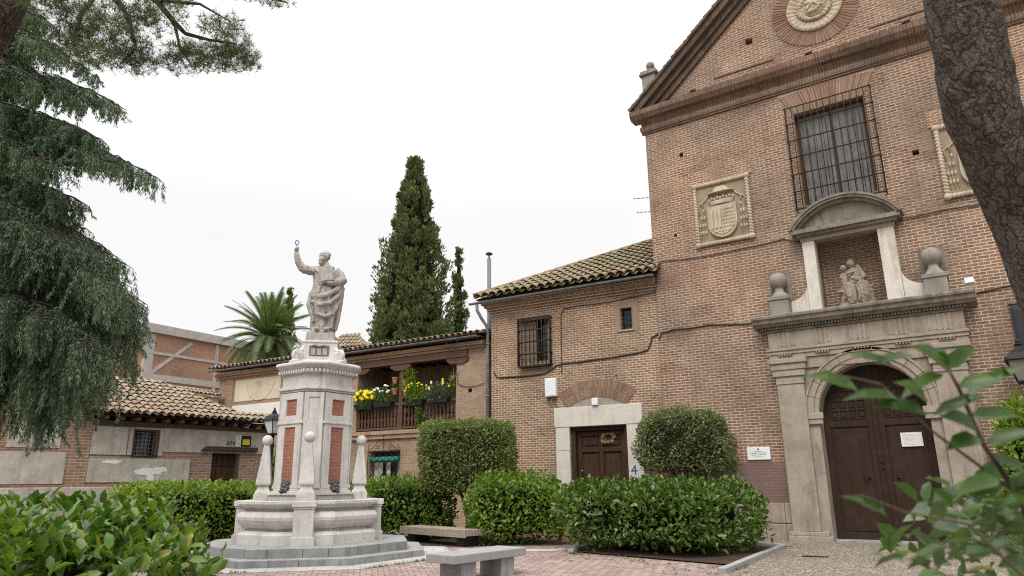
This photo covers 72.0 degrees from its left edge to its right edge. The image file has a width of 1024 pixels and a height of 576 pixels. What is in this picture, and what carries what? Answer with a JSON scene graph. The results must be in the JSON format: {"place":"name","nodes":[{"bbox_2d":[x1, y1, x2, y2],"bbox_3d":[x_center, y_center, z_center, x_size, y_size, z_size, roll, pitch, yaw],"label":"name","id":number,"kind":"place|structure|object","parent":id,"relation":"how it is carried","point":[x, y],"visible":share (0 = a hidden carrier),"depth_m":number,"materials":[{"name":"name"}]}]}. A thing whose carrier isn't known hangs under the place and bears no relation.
{"place":"outdoors","nodes":[
{"label":"outdoors","id":0,"kind":"place"},
{"bbox_2d":[0,376,269,513],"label":"house","id":1,"kind":"structure","parent":0,"point":[161,430],"depth_m":20.93,"materials":[{"name":"paint"}]},
{"bbox_2d":[130,429,160,458],"bbox_3d":[-10.961,4.642,20.964,0.340,0.840,0.770,-13,-20,38],"label":"window","id":2,"kind":"structure","parent":1,"relation":"in","point":[145,441],"depth_m":21.01,"materials":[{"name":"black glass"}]},
{"bbox_2d":[210,453,239,483],"bbox_3d":[-9.284,6.572,22.442,0.280,2.650,0.940,-13,-20,38],"label":"door","id":3,"kind":"structure","parent":1,"relation":"in","point":[225,466],"depth_m":22.78,"materials":[{"name":"brown wood"}]},
{"bbox_2d":[236,435,241,446],"bbox_3d":[-8.932,4.997,23.045,0.018,0.360,0.170,-13,-20,38],"label":"white sign","id":4,"kind":"object","parent":1,"relation":"attached to","point":[238,440],"visible":1,"depth_m":23.04,"materials":[{"name":"plastic"}]},
{"bbox_2d":[241,436,250,446],"bbox_3d":[-8.760,5.051,23.246,0.017,0.340,0.340,-13,-20,38],"label":"yellow sign","id":5,"kind":"object","parent":1,"relation":"attached to","point":[245,441],"visible":1,"depth_m":23.24,"materials":[{"name":"metal"}]},
{"bbox_2d":[101,322,252,397],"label":"apartment block","id":6,"kind":"structure","parent":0,"point":[182,357],"depth_m":50.06,"materials":[{"name":"brick"}]},
{"bbox_2d":[173,385,223,402],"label":"courtyard wall","id":7,"kind":"structure","parent":0,"point":[202,391],"depth_m":32.40,"materials":[{"name":"brick"}]},
{"bbox_2d":[272,435,276,481],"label":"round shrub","id":8,"kind":"object","parent":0,"point":[273,464],"visible":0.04,"depth_m":21.30,"materials":[{"name":"green plant"}]},
{"bbox_2d":[1,0,715,348],"label":"sky","id":9,"kind":"structure","parent":0,"point":[516,112],"materials":[{"name":"white"}]},
{"bbox_2d":[118,530,725,575],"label":"paved square","id":10,"kind":"structure","parent":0,"point":[594,564],"depth_m":13.68,"materials":[{"name":"red brick"}]},
{"bbox_2d":[0,8,165,458],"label":"cedar tree","id":11,"kind":"object","parent":10,"relation":"on","point":[57,343],"visible":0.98,"depth_m":8.63,"materials":[{"name":"green plant"}]},
{"bbox_2d":[187,332,423,568],"bbox_3d":[-4.858,3.784,17.393,5.330,5.350,5.330,-11,-18,33],"label":"fountain","id":12,"kind":"object","parent":10,"relation":"on","point":[311,509],"visible":1,"depth_m":16.47,"materials":[{"name":"stone"}]},
{"bbox_2d":[294,240,346,332],"bbox_3d":[-5.010,-0.001,18.352,1.388,2.478,0.706,3,-16,-13],"label":"stone statue","id":13,"kind":"object","parent":12,"relation":"on","point":[324,304],"visible":0.98,"depth_m":18.20,"materials":[{"name":"white stone"}]},
{"bbox_2d":[217,546,448,573],"bbox_3d":[-4.832,6.311,16.696,6.700,0.001,6.700,-11,-18,33],"label":"slab ring","id":14,"kind":"object","parent":10,"relation":"on","point":[431,549],"visible":0.14,"depth_m":14.10,"materials":[{"name":"grey stone"}]},
{"bbox_2d":[262,407,278,487],"bbox_3d":[-6.604,5.114,19.212,0.464,3.690,0.459,-11,-18,33],"label":"street lamp","id":15,"kind":"object","parent":14,"relation":"on","point":[270,421],"visible":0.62,"depth_m":19.45,"materials":[{"name":"metal"}]},
{"bbox_2d":[349,479,353,490],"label":"young shrub","id":16,"kind":"object","parent":10,"relation":"on","point":[351,487],"visible":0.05,"depth_m":21.98,"materials":[{"name":"green plant"}]},
{"bbox_2d":[406,535,535,545],"bbox_3d":[-1.366,7.287,20.399,4.141,0.001,4.141,-11,-18,33],"label":"planting bed","id":17,"kind":"object","parent":10,"relation":"on","point":[445,541],"visible":0.41,"depth_m":19.94,"materials":[{"name":"soil"}]},
{"bbox_2d":[365,472,458,538],"bbox_3d":[-3.239,6.767,21.736,3.274,2.166,1.822,-7,-17,22],"label":"clipped hedge","id":18,"kind":"object","parent":17,"relation":"on","point":[407,502],"visible":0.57,"depth_m":21.21,"materials":[{"name":"green plant"}]},
{"bbox_2d":[400,525,484,546],"bbox_3d":[-1.967,6.791,19.349,0.698,0.435,2.970,13,-21,-41],"label":"wooden bench","id":19,"kind":"object","parent":17,"relation":"on","point":[467,537],"visible":1,"depth_m":18.84,"materials":[{"name":"brown wood"}]},
{"bbox_2d":[414,416,519,538],"bbox_3d":[-1.326,5.681,21.218,3.087,3.603,2.029,-3,-16,8],"label":"block topiary","id":20,"kind":"object","parent":17,"relation":"on","point":[460,453],"visible":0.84,"depth_m":20.74,"materials":[{"name":"green plant"}]},
{"bbox_2d":[460,467,577,545],"bbox_3d":[0.203,6.057,19.392,3.280,2.238,2.542,-3,-16,9],"label":"rounded bush","id":21,"kind":"object","parent":17,"relation":"on","point":[505,508],"visible":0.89,"depth_m":18.71,"materials":[{"name":"green plant"}]},
{"bbox_2d":[426,545,525,575],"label":"stone bench","id":22,"kind":"object","parent":10,"relation":"on","point":[498,560],"visible":0.98,"depth_m":12.18,"materials":[{"name":"stone"}]},
{"bbox_2d":[459,546,575,550],"bbox_3d":[1.124,6.560,17.836,4.991,0.001,1.704,5,-16,-21],"label":"stone band","id":23,"kind":"object","parent":10,"relation":"on","point":[556,549],"visible":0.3,"depth_m":17.31,"materials":[{"name":"grey stone"}]},
{"bbox_2d":[578,541,773,563],"bbox_3d":[3.502,6.176,16.625,4.880,0.001,4.350,-11,-18,33],"label":"planting bed","id":24,"kind":"object","parent":10,"relation":"on","point":[720,557],"visible":0.5,"depth_m":15.94,"materials":[{"name":"soil"}]},
{"bbox_2d":[549,472,775,555],"bbox_3d":[3.589,5.454,17.052,4.977,1.957,4.195,-15,-21,42],"label":"box hedge","id":25,"kind":"object","parent":24,"relation":"on","point":[680,511],"visible":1,"depth_m":15.88,"materials":[{"name":"green plant"}]},
{"label":"planting bed","id":26,"kind":"structure","parent":10,"relation":"on","visible":0},
{"bbox_2d":[0,485,228,575],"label":"laurel hedge","id":27,"kind":"object","parent":26,"relation":"on","point":[41,535],"visible":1,"depth_m":4.31,"materials":[{"name":"green plant"}]},
{"bbox_2d":[0,0,297,81],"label":"pine tree","id":28,"kind":"object","parent":26,"relation":"on","point":[12,14],"visible":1,"depth_m":7.27,"materials":[{"name":"green plant"}]},
{"bbox_2d":[218,541,786,573],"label":"grass","id":29,"kind":"structure","parent":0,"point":[397,563],"depth_m":14.17,"materials":[{"name":"green plant"}]},
{"bbox_2d":[485,532,609,544],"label":"red pavement","id":30,"kind":"structure","parent":0,"point":[567,541],"depth_m":20.36,"materials":[{"name":"red brick"}]},
{"bbox_2d":[599,432,615,443],"bbox_3d":[3.159,4.938,23.223,0.619,0.417,0.219,-9,-18,28],"label":"dried wreath","id":31,"kind":"object","parent":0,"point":[613,436],"visible":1,"depth_m":23.21,"materials":[{"name":"plant"}]},
{"bbox_2d":[705,538,1023,575],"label":"cobbled path","id":32,"kind":"structure","parent":0,"point":[852,559],"depth_m":13.89,"materials":[{"name":"beige gravel"}]},
{"bbox_2d":[630,402,741,480],"bbox_3d":[4.983,5.237,20.306,3.141,3.842,1.999,-8,-17,25],"label":"dome topiary","id":33,"kind":"object","parent":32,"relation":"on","point":[693,441],"visible":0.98,"depth_m":20.05,"materials":[{"name":"green plant"}]},
{"bbox_2d":[422,538,952,575],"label":"fallen leaves","id":34,"kind":"object","parent":32,"relation":"on","point":[626,557],"visible":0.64,"depth_m":14.73,"materials":[{"name":"brown plant"}]},
{"bbox_2d":[802,555,827,557],"bbox_3d":[6.481,5.750,15.085,0.560,0.034,0.240,-7,-17,23],"label":"drain grate","id":35,"kind":"object","parent":32,"relation":"on","point":[815,556],"visible":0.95,"depth_m":15.06,"materials":[{"name":"metal"}]},
{"bbox_2d":[803,344,1023,575],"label":"foreground shrub","id":36,"kind":"object","parent":32,"relation":"on","point":[984,486],"visible":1,"depth_m":1.20,"materials":[{"name":"green plant"}]},
{"bbox_2d":[923,0,1023,320],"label":"pine tree","id":37,"kind":"object","parent":32,"relation":"on","point":[978,93],"visible":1,"depth_m":4.89,"materials":[{"name":"brown plant"}]},
{"bbox_2d":[986,388,1023,546],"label":"garden shrub","id":38,"kind":"object","parent":32,"relation":"on","point":[1014,449],"visible":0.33,"depth_m":15.19,"materials":[{"name":"green plant"}]},
{"bbox_2d":[900,432,923,446],"bbox_3d":[10.482,3.967,18.494,0.500,0.360,0.008,-11,-18,33],"label":"notice paper","id":39,"kind":"object","parent":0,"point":[911,438],"visible":1,"depth_m":18.49,"materials":[{"name":"white paper"}]},
{"label":"ground","id":40,"kind":"structure","parent":0,"visible":0},
{"bbox_2d":[214,286,309,372],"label":"palm tree","id":41,"kind":"object","parent":40,"relation":"on","point":[270,323],"visible":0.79,"depth_m":40.51,"materials":[{"name":"green plant"}]},
{"bbox_2d":[277,287,297,352],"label":"cypress tree","id":42,"kind":"object","parent":40,"relation":"on","point":[288,291],"visible":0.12,"depth_m":53.99,"materials":[{"name":"green plant"}]},
{"bbox_2d":[207,329,490,527],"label":"gallery house","id":43,"kind":"structure","parent":40,"relation":"on","point":[390,435],"depth_m":27.97,"materials":[{"name":"brick"}]},
{"bbox_2d":[336,333,369,357],"bbox_3d":[-8.207,3.776,35.719,2.961,3.078,2.462,-5,-16,14],"label":"roof turret","id":44,"kind":"object","parent":43,"relation":"on","point":[346,340],"visible":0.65,"depth_m":35.24,"materials":[{"name":"tile"}]},
{"bbox_2d":[353,388,376,409],"bbox_3d":[-5.966,4.463,28.488,1.261,0.908,0.766,-10,-18,30],"label":"flower box","id":45,"kind":"object","parent":43,"relation":"attached to","point":[365,393],"visible":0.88,"depth_m":28.32,"materials":[{"name":"yellow plastic"}]},
{"bbox_2d":[370,384,395,407],"bbox_3d":[-5.109,4.288,28.014,1.171,0.890,0.768,-10,-18,30],"label":"flower box","id":46,"kind":"object","parent":43,"relation":"attached to","point":[384,403],"visible":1,"depth_m":27.87,"materials":[{"name":"green plastic"}]},
{"bbox_2d":[367,435,400,480],"bbox_3d":[-4.900,6.764,27.520,1.680,2.190,0.460,-10,-18,30],"label":"window","id":47,"kind":"structure","parent":43,"relation":"in","point":[385,462],"depth_m":27.55,"materials":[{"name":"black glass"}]},
{"bbox_2d":[391,382,397,394],"bbox_3d":[-4.633,3.961,27.891,0.337,0.526,0.373,8,-18,-30],"label":"flower pot","id":48,"kind":"object","parent":43,"relation":"hanging from","point":[394,390],"visible":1,"depth_m":27.82,"materials":[{"name":"ceramic"}]},
{"bbox_2d":[392,377,397,383],"bbox_3d":[-4.639,3.633,28.006,0.259,0.341,0.258,3,-16,-15],"label":"flower pot","id":49,"kind":"object","parent":43,"relation":"hanging from","point":[395,379],"visible":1,"depth_m":27.91,"materials":[{"name":"ceramic"}]},
{"bbox_2d":[398,377,416,396],"bbox_3d":[-4.068,3.837,27.528,0.888,0.762,0.561,-10,-18,30],"label":"flower pot","id":50,"kind":"object","parent":43,"relation":"hanging from","point":[406,384],"visible":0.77,"depth_m":27.50,"materials":[{"name":"ceramic"}]},
{"bbox_2d":[401,367,417,385],"bbox_3d":[-4.040,3.440,27.636,0.646,0.782,0.762,6,-17,-23],"label":"flower pot","id":51,"kind":"object","parent":43,"relation":"hanging from","point":[410,378],"visible":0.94,"depth_m":27.59,"materials":[{"name":"ceramic"}]},
{"bbox_2d":[404,385,419,428],"bbox_3d":[-4.217,5.115,29.672,0.800,2.000,0.049,-10,-18,30],"label":"gallery door","id":52,"kind":"structure","parent":43,"relation":"in","point":[419,385],"depth_m":29.63,"materials":[{"name":"brown wood"}]},
{"bbox_2d":[402,382,425,405],"bbox_3d":[-3.752,4.060,27.234,1.087,0.950,0.700,-10,-18,30],"label":"flower box","id":53,"kind":"object","parent":43,"relation":"attached to","point":[417,400],"visible":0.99,"depth_m":27.11,"materials":[{"name":"green plastic"}]},
{"bbox_2d":[413,405,427,426],"bbox_3d":[-3.412,4.888,27.040,0.635,1.067,0.765,-10,-18,30],"label":"trailing plant","id":54,"kind":"object","parent":43,"relation":"on","point":[419,409],"visible":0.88,"depth_m":26.90,"materials":[{"name":"green plant"}]},
{"bbox_2d":[424,378,453,403],"bbox_3d":[-2.786,3.879,26.672,1.375,0.898,0.816,-10,-18,30],"label":"flower box","id":55,"kind":"object","parent":43,"relation":"attached to","point":[441,398],"visible":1,"depth_m":26.56,"materials":[{"name":"green plastic"}]},
{"bbox_2d":[435,403,454,419],"bbox_3d":[-2.438,4.816,26.804,1.076,0.974,0.698,-10,-18,30],"label":"potted plant","id":56,"kind":"object","parent":43,"relation":"on","point":[445,411],"visible":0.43,"depth_m":26.77,"materials":[{"name":"green plant"}]},
{"bbox_2d":[448,365,455,388],"bbox_3d":[-2.197,3.264,26.746,0.455,1.169,0.409,-10,-18,30],"label":"hanging basket","id":57,"kind":"object","parent":43,"relation":"hanging from","point":[453,377],"visible":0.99,"depth_m":26.62,"materials":[{"name":"ceramic"}]},
{"bbox_2d":[444,337,483,386],"bbox_3d":[-1.743,2.760,26.379,1.587,1.876,0.381,-4,-16,13],"label":"cable","id":58,"kind":"object","parent":43,"relation":"attached to","point":[456,368],"depth_m":26.44,"materials":[{"name":"black rubber"}]},
{"bbox_2d":[486,252,492,340],"bbox_3d":[-0.934,0.867,28.879,0.300,4.900,0.300,-9,-18,28],"label":"chimney flue","id":59,"kind":"object","parent":43,"relation":"on","point":[488,254],"visible":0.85,"depth_m":29.15,"materials":[{"name":"grey metal"}]},
{"bbox_2d":[366,155,460,343],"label":"cypress tree","id":60,"kind":"object","parent":40,"relation":"on","point":[406,303],"visible":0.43,"depth_m":41.66,"materials":[{"name":"green plant"}]},
{"bbox_2d":[425,215,443,329],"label":"cypress tree","id":61,"kind":"object","parent":40,"relation":"on","point":[432,270],"visible":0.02,"depth_m":42.78,"materials":[{"name":"green plant"}]},
{"bbox_2d":[448,246,469,333],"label":"cypress tree","id":62,"kind":"object","parent":40,"relation":"on","point":[457,279],"visible":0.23,"depth_m":44.23,"materials":[{"name":"green plant"}]},
{"bbox_2d":[468,238,667,532],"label":"brick house","id":63,"kind":"structure","parent":40,"relation":"on","point":[532,327],"depth_m":24.12,"materials":[{"name":"brick"}]},
{"bbox_2d":[517,315,552,368],"bbox_3d":[0.888,1.954,25.222,1.340,1.783,0.527,-9,-18,28],"label":"window","id":64,"kind":"structure","parent":63,"relation":"in","point":[536,333],"depth_m":25.18,"materials":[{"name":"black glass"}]},
{"bbox_2d":[545,378,557,406],"bbox_3d":[1.356,3.740,24.274,0.430,1.273,0.172,-9,-18,28],"label":"meter box","id":65,"kind":"object","parent":63,"relation":"attached to","point":[551,387],"visible":1,"depth_m":24.27,"materials":[{"name":"white plastic"}]},
{"bbox_2d":[493,333,657,377],"bbox_3d":[2.040,2.398,24.300,6.279,1.025,0.050,-9,-18,28],"label":"wall cable","id":66,"kind":"object","parent":63,"relation":"attached to","point":[580,362],"depth_m":24.06,"materials":[{"name":"black rubber"}]},
{"bbox_2d":[591,398,598,405],"bbox_3d":[2.760,3.781,23.440,0.220,0.245,0.128,-9,-18,28],"label":"entry light","id":67,"kind":"object","parent":63,"relation":"attached to","point":[595,401],"visible":1,"depth_m":23.39,"materials":[{"name":"white plastic"}]},
{"bbox_2d":[571,425,628,532],"bbox_3d":[2.959,6.255,23.025,2.030,3.420,0.250,-9,-18,28],"label":"door","id":68,"kind":"structure","parent":63,"relation":"in","point":[591,456],"depth_m":23.30,"materials":[{"name":"brown wood"}]},
{"bbox_2d":[561,292,655,373],"bbox_3d":[3.236,1.536,23.829,3.554,2.425,0.028,-9,-18,28],"label":"wall cable","id":69,"kind":"object","parent":63,"relation":"attached to","point":[594,304],"depth_m":24.34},
{"bbox_2d":[618,308,633,331],"bbox_3d":[3.868,1.080,23.742,0.560,0.800,0.310,-9,-18,28],"label":"window","id":70,"kind":"structure","parent":63,"relation":"in","point":[627,313],"depth_m":23.81,"materials":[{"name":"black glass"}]},
{"bbox_2d":[568,538,606,553],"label":"kerb","id":71,"kind":"structure","parent":40,"relation":"on","point":[576,549],"depth_m":16.85,"materials":[{"name":"stone"}]},
{"bbox_2d":[617,537,781,545],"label":"kerb","id":72,"kind":"structure","parent":40,"relation":"on","point":[764,544],"depth_m":17.46,"materials":[{"name":"stone"}]},
{"bbox_2d":[718,544,785,573],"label":"kerb","id":73,"kind":"structure","parent":40,"relation":"on","point":[732,566],"depth_m":14.13,"materials":[{"name":"stone"}]},
{"bbox_2d":[628,0,1023,547],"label":"church","id":74,"kind":"structure","parent":40,"relation":"on","point":[817,129],"depth_m":20.48,"materials":[{"name":"brick"}]},
{"bbox_2d":[659,323,750,338],"bbox_3d":[5.999,1.286,21.996,3.068,0.278,0.046,-11,-18,33],"label":"wall cable","id":75,"kind":"object","parent":74,"relation":"attached to","point":[702,326],"depth_m":22.06,"materials":[{"name":"black rubber"}]},
{"bbox_2d":[747,447,770,459],"bbox_3d":[7.090,4.759,20.277,0.660,0.360,0.043,-11,-18,33],"label":"wall plaque","id":76,"kind":"object","parent":74,"relation":"attached to","point":[758,453],"depth_m":20.26,"materials":[{"name":"white stone"}]},
{"bbox_2d":[655,204,978,282],"bbox_3d":[9.585,-1.450,20.163,11.794,0.737,0.042,-11,-18,33],"label":"wall cable","id":77,"kind":"object","parent":74,"relation":"attached to","point":[799,241],"depth_m":21.38,"materials":[{"name":"black rubber"}]},
{"bbox_2d":[783,84,887,211],"bbox_3d":[9.581,-4.072,20.964,2.480,3.400,0.580,-11,-18,33],"label":"window","id":78,"kind":"structure","parent":74,"relation":"in","point":[835,151],"depth_m":21.05,"materials":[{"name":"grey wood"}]},
{"bbox_2d":[838,259,876,305],"bbox_3d":[9.719,-0.138,19.955,1.038,1.493,0.835,-7,-17,22],"label":"niche statue","id":79,"kind":"object","parent":74,"relation":"on","point":[857,287],"visible":0.9,"depth_m":19.73,"materials":[{"name":"stone"}]},
{"bbox_2d":[823,365,946,541],"bbox_3d":[9.848,4.353,18.873,2.660,4.640,0.229,-11,-18,33],"label":"door","id":80,"kind":"structure","parent":74,"relation":"in","point":[866,453],"depth_m":18.92,"materials":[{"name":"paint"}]},
{"bbox_2d":[964,277,974,287],"bbox_3d":[11.574,-0.120,17.830,0.200,0.294,0.184,-11,-18,33],"label":"floodlight","id":81,"kind":"object","parent":74,"relation":"on","point":[969,281],"visible":0.98,"depth_m":17.81,"materials":[{"name":"white plastic"}]},
{"bbox_2d":[976,285,1010,293],"bbox_3d":[13.187,-0.184,17.259,3.102,0.178,0.044,-11,-18,33],"label":"wall cable","id":82,"kind":"object","parent":74,"relation":"attached to","point":[993,289],"depth_m":17.87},
{"bbox_2d":[1004,338,1023,384],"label":"wall lantern","id":83,"kind":"object","parent":74,"relation":"attached to","point":[1014,356],"depth_m":16.61,"materials":[{"name":"metal"}]},
{"bbox_2d":[1007,303,1023,347],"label":"wall banner","id":84,"kind":"object","parent":74,"relation":"attached to","point":[1018,321],"depth_m":17.38,"materials":[{"name":"fabric"}]},
{"label":"planting bed","id":85,"kind":"structure","parent":0,"visible":0},
{"bbox_2d":[98,477,273,549],"bbox_3d":[-8.383,6.102,18.946,2.108,1.970,5.137,-12,-19,35],"label":"clipped hedge","id":86,"kind":"object","parent":85,"relation":"on","point":[214,503],"visible":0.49,"depth_m":18.38,"materials":[{"name":"green plant"}]}
]}

